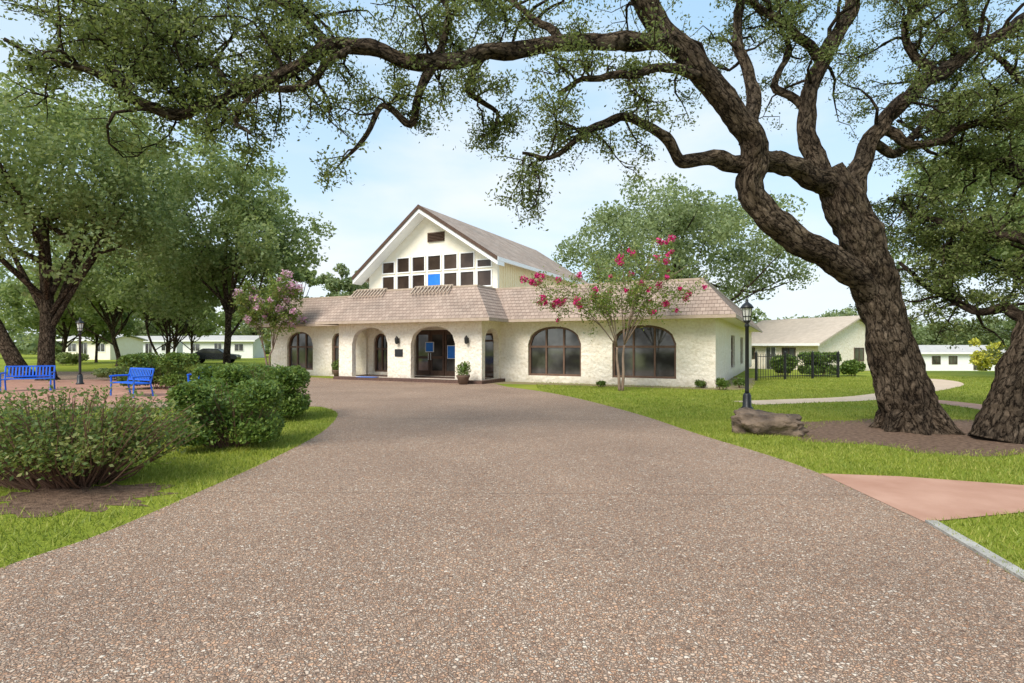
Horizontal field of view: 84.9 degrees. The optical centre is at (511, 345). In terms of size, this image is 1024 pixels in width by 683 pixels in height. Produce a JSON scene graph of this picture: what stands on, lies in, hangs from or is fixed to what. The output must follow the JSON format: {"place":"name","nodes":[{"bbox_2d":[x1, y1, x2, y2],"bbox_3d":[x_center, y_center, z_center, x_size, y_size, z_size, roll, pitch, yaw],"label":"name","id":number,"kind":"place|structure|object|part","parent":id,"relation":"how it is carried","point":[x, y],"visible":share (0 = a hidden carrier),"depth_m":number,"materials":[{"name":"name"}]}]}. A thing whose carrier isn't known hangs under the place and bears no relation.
{"place":"outdoors","nodes":[
{"label":"outdoors","id":0,"kind":"place"},
{"bbox_2d":[0,380,173,407],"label":"brick plaza","id":1,"kind":"structure","parent":0,"point":[21,386],"depth_m":21.10,"materials":[{"name":"brick"}]},
{"bbox_2d":[0,365,55,390],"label":"park bench","id":2,"kind":"object","parent":1,"relation":"on","point":[36,375],"visible":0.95,"depth_m":20.75,"materials":[{"name":"blue paint"}]},
{"bbox_2d":[75,318,83,383],"bbox_3d":[-18.514,0.210,24.000,0.330,2.880,0.330,0,0,-17],"label":"street lamp","id":3,"kind":"object","parent":1,"relation":"on","point":[80,323],"visible":1,"depth_m":23.95,"materials":[{"name":"black metal"}]},
{"bbox_2d":[90,366,129,379],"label":"shrub","id":4,"kind":"object","parent":1,"relation":"on","point":[102,372],"visible":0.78,"depth_m":26.64,"materials":[{"name":"green plant"}]},
{"bbox_2d":[109,367,154,397],"bbox_3d":[-12.504,1.187,18.426,1.476,0.916,0.684,0,0,30],"label":"park bench","id":5,"kind":"object","parent":1,"relation":"on","point":[134,378],"visible":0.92,"depth_m":18.50,"materials":[{"name":"blue paint"}]},
{"bbox_2d":[116,351,200,388],"bbox_3d":[-13.502,0.939,21.502,2.713,1.484,1.558,0,0,0],"label":"clipped shrub","id":6,"kind":"object","parent":1,"relation":"on","point":[172,374],"visible":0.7,"depth_m":21.03,"materials":[{"name":"green plant"}]},
{"bbox_2d":[0,406,337,567],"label":"lawn grass","id":7,"kind":"structure","parent":0,"point":[295,431],"depth_m":7.07,"materials":[{"name":"green plant"}]},
{"bbox_2d":[0,372,1023,682],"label":"driveway","id":8,"kind":"structure","parent":0,"point":[400,532],"depth_m":4.07,"materials":[{"name":"beige gravel"}]},
{"bbox_2d":[229,269,307,365],"bbox_3d":[-12.979,-1.212,29.336,4.103,5.794,3.037,0,0,0],"label":"crape myrtle","id":9,"kind":"object","parent":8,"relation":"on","point":[273,317],"visible":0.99,"depth_m":29.30,"materials":[{"name":"green plant"}]},
{"bbox_2d":[455,361,470,384],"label":"potted plant","id":10,"kind":"object","parent":8,"relation":"on","point":[463,369],"visible":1,"depth_m":23.86,"materials":[{"name":"green plant"}]},
{"bbox_2d":[0,353,1023,581],"bbox_3d":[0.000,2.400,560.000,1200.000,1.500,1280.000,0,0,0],"label":"ground","id":11,"kind":"structure","parent":0,"point":[30,359],"depth_m":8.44,"materials":[{"name":"green plant"}]},
{"bbox_2d":[0,192,34,377],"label":"oak tree","id":12,"kind":"object","parent":11,"relation":"on","point":[10,353],"visible":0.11,"depth_m":28.81,"materials":[{"name":"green plant"}]},
{"bbox_2d":[0,262,39,335],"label":"distant tree","id":13,"kind":"object","parent":11,"relation":"on","point":[9,279],"visible":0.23,"depth_m":72.96,"materials":[{"name":"green plant"}]},
{"bbox_2d":[24,315,77,344],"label":"distant tree","id":14,"kind":"object","parent":11,"relation":"on","point":[58,336],"depth_m":82.95,"materials":[{"name":"green plant"}]},
{"bbox_2d":[0,258,126,363],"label":"oak tree","id":15,"kind":"object","parent":11,"relation":"on","point":[17,302],"visible":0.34,"depth_m":50.39,"materials":[{"name":"green plant"}]},
{"bbox_2d":[55,352,89,364],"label":"shrub","id":16,"kind":"object","parent":11,"relation":"on","point":[66,357],"visible":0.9,"depth_m":47.75,"materials":[{"name":"green plant"}]},
{"bbox_2d":[0,483,173,517],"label":"mulch bed","id":17,"kind":"object","parent":11,"relation":"on","point":[42,500],"visible":0.81,"depth_m":6.04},
{"bbox_2d":[56,334,147,359],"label":"mobile home","id":18,"kind":"object","parent":11,"relation":"on","point":[131,344],"visible":0.61,"depth_m":67.72,"materials":[{"name":"white paint"}]},
{"bbox_2d":[67,343,76,351],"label":"window","id":19,"kind":"structure","parent":18,"relation":"in","point":[72,347],"depth_m":67.76,"materials":[{"name":"white paint"}]},
{"bbox_2d":[81,343,87,354],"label":"door","id":20,"kind":"structure","parent":18,"relation":"in","point":[84,347],"depth_m":67.52,"materials":[{"name":"white paint"}]},
{"bbox_2d":[98,343,104,351],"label":"window","id":21,"kind":"structure","parent":18,"relation":"in","point":[101,348],"depth_m":67.20,"materials":[{"name":"white paint"}]},
{"bbox_2d":[0,64,207,380],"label":"oak tree","id":22,"kind":"object","parent":11,"relation":"on","point":[104,214],"visible":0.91,"depth_m":26.18,"materials":[{"name":"green plant"}]},
{"bbox_2d":[68,303,140,362],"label":"slim tree","id":23,"kind":"object","parent":11,"relation":"on","point":[127,328],"visible":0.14,"depth_m":56.46,"materials":[{"name":"green plant"}]},
{"bbox_2d":[0,379,213,491],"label":"shrub","id":24,"kind":"object","parent":11,"relation":"on","point":[49,451],"visible":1,"depth_m":6.45,"materials":[{"name":"green plant"}]},
{"bbox_2d":[5,228,212,365],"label":"oak tree","id":25,"kind":"object","parent":11,"relation":"on","point":[119,272],"visible":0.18,"depth_m":43.38,"materials":[{"name":"green plant"}]},
{"bbox_2d":[107,312,168,335],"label":"distant tree","id":26,"kind":"object","parent":11,"relation":"on","point":[142,331],"visible":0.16,"depth_m":86.62,"materials":[{"name":"green plant"}]},
{"bbox_2d":[137,336,184,355],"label":"mobile home","id":27,"kind":"object","parent":11,"relation":"on","point":[157,341],"visible":0.31,"depth_m":79.60,"materials":[{"name":"white paint"}]},
{"bbox_2d":[145,343,152,352],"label":"door","id":28,"kind":"structure","parent":27,"relation":"in","point":[148,348],"depth_m":79.46,"materials":[{"name":"white paint"}]},
{"bbox_2d":[80,241,246,368],"bbox_3d":[-25.111,-3.253,40.559,10.279,9.973,10.037,0,0,38],"label":"slim tree","id":29,"kind":"object","parent":11,"relation":"on","point":[118,295],"visible":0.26,"depth_m":39.20,"materials":[{"name":"green plant"}]},
{"bbox_2d":[148,292,242,352],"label":"slim tree","id":30,"kind":"object","parent":11,"relation":"on","point":[207,329],"visible":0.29,"depth_m":61.80,"materials":[{"name":"green plant"}]},
{"bbox_2d":[191,348,241,362],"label":"parked car","id":31,"kind":"object","parent":11,"relation":"on","point":[204,354],"visible":0.52,"depth_m":53.22,"materials":[{"name":"paint"}]},
{"label":"side window","id":32,"kind":"part","parent":31,"relation":"part of","materials":[{"name":"black glass"}]},
{"bbox_2d":[181,335,268,357],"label":"mobile home","id":33,"kind":"object","parent":11,"relation":"on","point":[246,346],"visible":0.69,"depth_m":75.81,"materials":[{"name":"white paint"}]},
{"bbox_2d":[190,344,199,350],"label":"window","id":34,"kind":"structure","parent":33,"relation":"in","point":[196,347],"depth_m":75.21,"materials":[{"name":"white paint"}]},
{"bbox_2d":[214,343,221,348],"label":"door","id":35,"kind":"structure","parent":33,"relation":"in","point":[216,345],"depth_m":75.49,"materials":[{"name":"white paint"}]},
{"bbox_2d":[234,344,243,350],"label":"window","id":36,"kind":"structure","parent":33,"relation":"in","point":[237,347],"depth_m":75.77,"materials":[{"name":"white paint"}]},
{"bbox_2d":[164,377,286,448],"bbox_3d":[-4.673,1.097,9.188,1.816,1.169,1.497,0,0,-20],"label":"clipped shrub","id":37,"kind":"object","parent":11,"relation":"on","point":[249,422],"visible":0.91,"depth_m":8.85,"materials":[{"name":"green plant"}]},
{"bbox_2d":[120,119,336,365],"bbox_3d":[-18.237,-6.296,37.128,12.534,16.061,12.666,0,0,-30],"label":"oak tree","id":38,"kind":"object","parent":11,"relation":"on","point":[220,265],"visible":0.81,"depth_m":35.25,"materials":[{"name":"green plant"}]},
{"bbox_2d":[190,363,275,395],"bbox_3d":[-7.642,1.070,15.509,2.031,1.219,1.547,0,0,0],"label":"clipped shrub","id":39,"kind":"object","parent":11,"relation":"on","point":[207,370],"visible":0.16,"depth_m":15.02,"materials":[{"name":"green plant"}]},
{"bbox_2d":[219,285,282,338],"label":"distant tree","id":40,"kind":"object","parent":11,"relation":"on","point":[242,330],"visible":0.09,"depth_m":82.83,"materials":[{"name":"green plant"}]},
{"bbox_2d":[210,361,311,416],"bbox_3d":[-5.588,1.009,12.616,2.057,1.343,1.640,0,0,-17],"label":"clipped shrub","id":41,"kind":"object","parent":11,"relation":"on","point":[291,379],"visible":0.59,"depth_m":12.19,"materials":[{"name":"green plant"}]},
{"bbox_2d":[258,306,273,338],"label":"distant tree","id":42,"kind":"object","parent":11,"relation":"on","point":[266,333],"depth_m":72.43,"materials":[{"name":"green plant"}]},
{"bbox_2d":[258,255,321,303],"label":"oak tree","id":43,"kind":"object","parent":11,"relation":"on","point":[310,279],"visible":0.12,"depth_m":52.42,"materials":[{"name":"green plant"}]},
{"bbox_2d":[331,358,338,375],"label":"potted plant","id":44,"kind":"object","parent":11,"relation":"on","point":[335,363],"visible":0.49,"depth_m":29.01,"materials":[{"name":"green plant"}]},
{"bbox_2d":[316,263,368,296],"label":"oak tree","id":45,"kind":"object","parent":11,"relation":"on","point":[335,286],"visible":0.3,"depth_m":60.05,"materials":[{"name":"green plant"}]},
{"bbox_2d":[7,327,968,354],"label":"woodland","id":46,"kind":"object","parent":11,"relation":"on","point":[25,344],"visible":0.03,"depth_m":108.27,"materials":[{"name":"green plant"}]},
{"bbox_2d":[250,204,762,387],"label":"clubhouse","id":47,"kind":"structure","parent":11,"relation":"on","point":[441,298],"depth_m":26.19,"materials":[{"name":"paint"}]},
{"bbox_2d":[289,332,312,369],"bbox_3d":[-11.968,0.270,31.928,2.000,2.140,0.100,0,0,26],"label":"window","id":48,"kind":"structure","parent":47,"relation":"in","point":[300,344],"depth_m":31.98,"materials":[{"name":"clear glass"}]},
{"bbox_2d":[333,333,338,374],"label":"window","id":49,"kind":"structure","parent":47,"relation":"in","point":[336,339],"depth_m":30.80,"materials":[{"name":"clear glass"}]},
{"bbox_2d":[375,334,386,371],"bbox_3d":[-6.801,0.350,29.410,0.900,2.000,0.100,0,0,26],"label":"window","id":50,"kind":"structure","parent":47,"relation":"in","point":[381,342],"depth_m":29.40,"materials":[{"name":"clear glass"}]},
{"bbox_2d":[382,276,394,288],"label":"window","id":51,"kind":"structure","parent":47,"relation":"in","point":[388,282],"depth_m":34.74,"materials":[{"name":"brown glass"}]},
{"bbox_2d":[382,261,394,274],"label":"window","id":52,"kind":"structure","parent":47,"relation":"in","point":[387,267],"depth_m":34.74,"materials":[{"name":"white paint"}]},
{"bbox_2d":[396,275,409,288],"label":"window","id":53,"kind":"structure","parent":47,"relation":"in","point":[402,281],"depth_m":34.26,"materials":[{"name":"brown glass"}]},
{"bbox_2d":[396,257,409,273],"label":"window","id":54,"kind":"structure","parent":47,"relation":"in","point":[403,263],"depth_m":34.24,"materials":[{"name":"white paint"}]},
{"bbox_2d":[412,274,425,287],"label":"window","id":55,"kind":"structure","parent":47,"relation":"in","point":[417,279],"depth_m":33.73,"materials":[{"name":"white paint"}]},
{"bbox_2d":[412,256,425,272],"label":"window","id":56,"kind":"structure","parent":47,"relation":"in","point":[418,262],"depth_m":33.72,"materials":[{"name":"brown glass"}]},
{"bbox_2d":[416,330,429,375],"bbox_3d":[-4.489,0.347,28.271,0.810,2.275,0.136,0,0,26],"label":"door","id":57,"kind":"structure","parent":47,"relation":"in","point":[422,357],"depth_m":28.29,"materials":[{"name":"black glass"}]},
{"bbox_2d":[427,272,441,285],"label":"window","id":58,"kind":"structure","parent":47,"relation":"in","point":[432,278],"depth_m":33.19,"materials":[{"name":"blue glass"}]},
{"bbox_2d":[427,254,441,271],"bbox_3d":[-4.606,-4.930,33.221,0.989,0.960,0.080,0,0,26],"label":"window","id":59,"kind":"structure","parent":47,"relation":"in","point":[434,262],"depth_m":33.24,"materials":[{"name":"brown glass"}]},
{"bbox_2d":[430,330,444,375],"bbox_3d":[-3.726,0.347,27.900,0.810,2.275,0.136,0,0,26],"label":"door","id":60,"kind":"structure","parent":47,"relation":"in","point":[437,358],"depth_m":27.89,"materials":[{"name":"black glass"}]},
{"bbox_2d":[445,330,454,375],"bbox_3d":[-2.947,0.347,27.556,0.810,2.275,0.070,0,0,26],"label":"door","id":61,"kind":"structure","parent":47,"relation":"in","point":[449,363],"depth_m":27.61,"materials":[{"name":"black glass"}]},
{"bbox_2d":[443,271,457,285],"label":"window","id":62,"kind":"structure","parent":47,"relation":"in","point":[448,277],"depth_m":32.74,"materials":[{"name":"white paint"}]},
{"bbox_2d":[443,253,457,269],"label":"window","id":63,"kind":"structure","parent":47,"relation":"in","point":[450,260],"depth_m":32.74,"materials":[{"name":"brown glass"}]},
{"bbox_2d":[459,270,474,284],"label":"window","id":64,"kind":"structure","parent":47,"relation":"in","point":[465,277],"depth_m":32.25,"materials":[{"name":"brown glass"}]},
{"bbox_2d":[459,251,474,268],"bbox_3d":[-2.578,-4.930,32.233,0.989,0.960,0.080,0,0,26],"label":"window","id":65,"kind":"structure","parent":47,"relation":"in","point":[466,259],"depth_m":32.25,"materials":[{"name":"white paint"}]},
{"bbox_2d":[476,269,491,285],"bbox_3d":[-1.563,-3.850,31.737,0.989,0.960,0.080,0,0,26],"label":"window","id":66,"kind":"structure","parent":47,"relation":"in","point":[483,277],"depth_m":31.76,"materials":[{"name":"brown glass"}]},
{"bbox_2d":[476,258,491,267],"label":"window","id":67,"kind":"structure","parent":47,"relation":"in","point":[480,263],"depth_m":31.76,"materials":[{"name":"white paint"}]},
{"bbox_2d":[485,333,493,377],"bbox_3d":[-1.138,0.450,26.646,0.800,2.100,0.100,0,0,26],"label":"window","id":68,"kind":"structure","parent":47,"relation":"in","point":[489,343],"depth_m":26.63,"materials":[{"name":"glass"}]},
{"bbox_2d":[529,327,580,376],"bbox_3d":[1.945,0.235,25.142,2.540,2.210,0.100,0,0,26],"label":"window","id":69,"kind":"structure","parent":47,"relation":"in","point":[553,351],"depth_m":25.16,"materials":[{"name":"grey glass"}]},
{"bbox_2d":[613,325,675,378],"bbox_3d":[5.527,0.235,23.395,2.650,2.210,0.100,0,0,26],"label":"window","id":70,"kind":"structure","parent":47,"relation":"in","point":[650,352],"depth_m":23.34,"materials":[{"name":"grey glass"}]},
{"bbox_2d":[731,336,732,367],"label":"window","id":71,"kind":"structure","parent":47,"relation":"in","point":[731,336],"depth_m":30.44,"materials":[{"name":"black glass"}]},
{"bbox_2d":[0,0,1023,434],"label":"oak tree","id":72,"kind":"object","parent":11,"relation":"on","point":[130,46],"visible":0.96,"depth_m":9.24,"materials":[{"name":"green plant"}]},
{"bbox_2d":[596,379,605,386],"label":"bedding plant","id":73,"kind":"object","parent":11,"relation":"on","point":[600,383],"visible":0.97,"depth_m":22.41,"materials":[{"name":"green plant"}]},
{"bbox_2d":[520,231,712,390],"bbox_3d":[3.629,-1.331,20.645,6.792,6.034,3.311,0,0,0],"label":"crape myrtle","id":74,"kind":"object","parent":11,"relation":"on","point":[602,299],"visible":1,"depth_m":20.43,"materials":[{"name":"green plant"}]},
{"bbox_2d":[488,378,757,389],"bbox_3d":[5.755,1.646,26.640,11.068,0.001,9.120,0,0,23],"label":"planting bed","id":75,"kind":"object","parent":11,"relation":"on","point":[732,386],"visible":0.62,"depth_m":23.94,"materials":[{"name":"soil"}]},
{"bbox_2d":[694,379,705,387],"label":"bedding plant","id":76,"kind":"object","parent":75,"relation":"on","point":[700,383],"visible":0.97,"depth_m":21.98,"materials":[{"name":"green plant"}]},
{"bbox_2d":[714,378,730,389],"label":"bedding plant","id":77,"kind":"object","parent":75,"relation":"on","point":[723,383],"visible":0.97,"depth_m":20.90,"materials":[{"name":"green plant"}]},
{"bbox_2d":[732,377,744,387],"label":"bedding plant","id":78,"kind":"object","parent":75,"relation":"on","point":[739,382],"visible":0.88,"depth_m":21.88,"materials":[{"name":"green plant"}]},
{"bbox_2d":[551,172,819,305],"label":"oak tree","id":79,"kind":"object","parent":11,"relation":"on","point":[678,218],"visible":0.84,"depth_m":50.51,"materials":[{"name":"green plant"}]},
{"bbox_2d":[740,298,753,408],"bbox_3d":[6.059,0.210,14.438,0.330,2.880,0.330,0,0,0],"label":"street lamp","id":80,"kind":"object","parent":11,"relation":"on","point":[746,307],"visible":0.94,"depth_m":14.39,"materials":[{"name":"black metal"}]},
{"bbox_2d":[751,307,779,323],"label":"distant tree","id":81,"kind":"object","parent":11,"relation":"on","point":[755,317],"visible":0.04,"depth_m":82.40,"materials":[{"name":"green plant"}]},
{"bbox_2d":[731,407,808,436],"bbox_3d":[4.832,1.434,10.584,1.354,0.511,0.871,0,0,14],"label":"boulder","id":82,"kind":"object","parent":11,"relation":"on","point":[744,420],"visible":0.84,"depth_m":10.31,"materials":[{"name":"beige stone"}]},
{"bbox_2d":[769,354,798,375],"bbox_3d":[14.694,0.992,30.542,1.610,1.374,1.457,0,0,0],"label":"shrub","id":83,"kind":"object","parent":11,"relation":"on","point":[793,362],"visible":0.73,"depth_m":30.12,"materials":[{"name":"green plant"}]},
{"bbox_2d":[783,314,808,318],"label":"distant tree","id":84,"kind":"object","parent":11,"relation":"on","point":[797,317],"depth_m":96.24,"materials":[{"name":"green plant"}]},
{"bbox_2d":[755,351,838,380],"bbox_3d":[14.219,0.940,27.741,5.972,1.420,0.100,0,0,-25],"label":"iron fence","id":85,"kind":"object","parent":11,"relation":"on","point":[812,375],"visible":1,"depth_m":27.68,"materials":[{"name":"black metal"}]},
{"bbox_2d":[750,315,869,370],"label":"house","id":86,"kind":"structure","parent":11,"relation":"on","point":[844,336],"depth_m":46.76,"materials":[{"name":"paint"}]},
{"bbox_2d":[752,348,754,358],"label":"window","id":87,"kind":"structure","parent":86,"relation":"in","point":[753,349],"depth_m":50.35,"materials":[{"name":"black glass"}]},
{"bbox_2d":[766,346,775,368],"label":"door","id":88,"kind":"structure","parent":86,"relation":"in","point":[770,350],"depth_m":48.75,"materials":[{"name":"white paint"}]},
{"bbox_2d":[782,348,795,355],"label":"window","id":89,"kind":"structure","parent":86,"relation":"in","point":[792,351],"depth_m":46.90,"materials":[{"name":"black glass"}]},
{"bbox_2d":[854,348,863,360],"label":"window","id":90,"kind":"structure","parent":86,"relation":"in","point":[858,352],"depth_m":46.47,"materials":[{"name":"grey glass"}]},
{"bbox_2d":[798,351,841,376],"bbox_3d":[16.668,0.966,30.399,1.984,1.428,1.576,0,0,0],"label":"shrub","id":91,"kind":"object","parent":11,"relation":"on","point":[833,369],"visible":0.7,"depth_m":30.00,"materials":[{"name":"green plant"}]},
{"bbox_2d":[810,307,857,317],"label":"distant tree","id":92,"kind":"object","parent":11,"relation":"on","point":[848,311],"visible":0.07,"depth_m":81.11,"materials":[{"name":"green plant"}]},
{"bbox_2d":[840,359,865,375],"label":"shrub","id":93,"kind":"object","parent":11,"relation":"on","point":[853,367],"visible":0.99,"depth_m":30.40,"materials":[{"name":"green plant"}]},
{"bbox_2d":[798,418,1023,455],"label":"oak mulch","id":94,"kind":"object","parent":11,"relation":"on","point":[846,431],"visible":0.49,"depth_m":9.96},
{"bbox_2d":[847,19,1023,443],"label":"oak tree","id":95,"kind":"object","parent":94,"relation":"on","point":[999,415],"visible":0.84,"depth_m":11.24,"materials":[{"name":"green plant"}]},
{"bbox_2d":[910,320,932,342],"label":"distant tree","id":96,"kind":"object","parent":11,"relation":"on","point":[919,331],"visible":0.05,"depth_m":92.83,"materials":[{"name":"green plant"}]},
{"bbox_2d":[821,473,1023,521],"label":"footpath","id":97,"kind":"structure","parent":11,"relation":"on","point":[923,499],"depth_m":6.18,"materials":[{"name":"pink concrete"}]},
{"bbox_2d":[915,321,963,344],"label":"distant tree","id":98,"kind":"object","parent":11,"relation":"on","point":[932,342],"visible":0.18,"depth_m":97.33,"materials":[{"name":"green plant"}]},
{"bbox_2d":[888,126,1023,284],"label":"oak tree","id":99,"kind":"object","parent":11,"relation":"on","point":[1000,251],"visible":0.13,"depth_m":25.84,"materials":[{"name":"green plant"}]},
{"bbox_2d":[918,345,1005,370],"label":"house","id":100,"kind":"structure","parent":11,"relation":"on","point":[939,358],"depth_m":69.40,"materials":[{"name":"white paint"}]},
{"bbox_2d":[932,356,940,363],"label":"window","id":101,"kind":"structure","parent":100,"relation":"in","point":[935,359],"depth_m":69.20,"materials":[{"name":"grey glass"}]},
{"bbox_2d":[949,356,957,363],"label":"window","id":102,"kind":"structure","parent":100,"relation":"in","point":[952,359],"depth_m":69.37,"materials":[{"name":"grey glass"}]},
{"bbox_2d":[931,315,1010,345],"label":"distant tree","id":103,"kind":"object","parent":11,"relation":"on","point":[988,338],"visible":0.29,"depth_m":96.83,"materials":[{"name":"green plant"}]},
{"bbox_2d":[925,520,1023,581],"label":"kerb","id":104,"kind":"structure","parent":11,"relation":"on","point":[978,549],"depth_m":4.46,"materials":[{"name":"concrete"}]},
{"bbox_2d":[968,338,1006,370],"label":"yellow tree","id":105,"kind":"object","parent":11,"relation":"on","point":[976,360],"visible":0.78,"depth_m":61.47,"materials":[{"name":"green plant"}]},
{"bbox_2d":[975,305,1023,347],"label":"distant tree","id":106,"kind":"object","parent":11,"relation":"on","point":[1008,326],"visible":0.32,"depth_m":93.19,"materials":[{"name":"green plant"}]},
{"bbox_2d":[0,0,1023,341],"label":"sky","id":107,"kind":"structure","parent":0,"point":[406,173],"materials":[{"name":"blue"}]},
{"bbox_2d":[536,376,994,416],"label":"lawn grass","id":108,"kind":"structure","parent":0,"point":[855,382],"depth_m":18.87,"materials":[{"name":"green plant"}]},
{"bbox_2d":[736,379,963,404],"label":"garden path","id":109,"kind":"structure","parent":0,"point":[940,384],"depth_m":17.55,"materials":[{"name":"beige concrete"}]},
{"bbox_2d":[938,400,981,409],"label":"side path","id":110,"kind":"structure","parent":0,"point":[971,405],"depth_m":15.71,"materials":[{"name":"beige concrete"}]}
]}

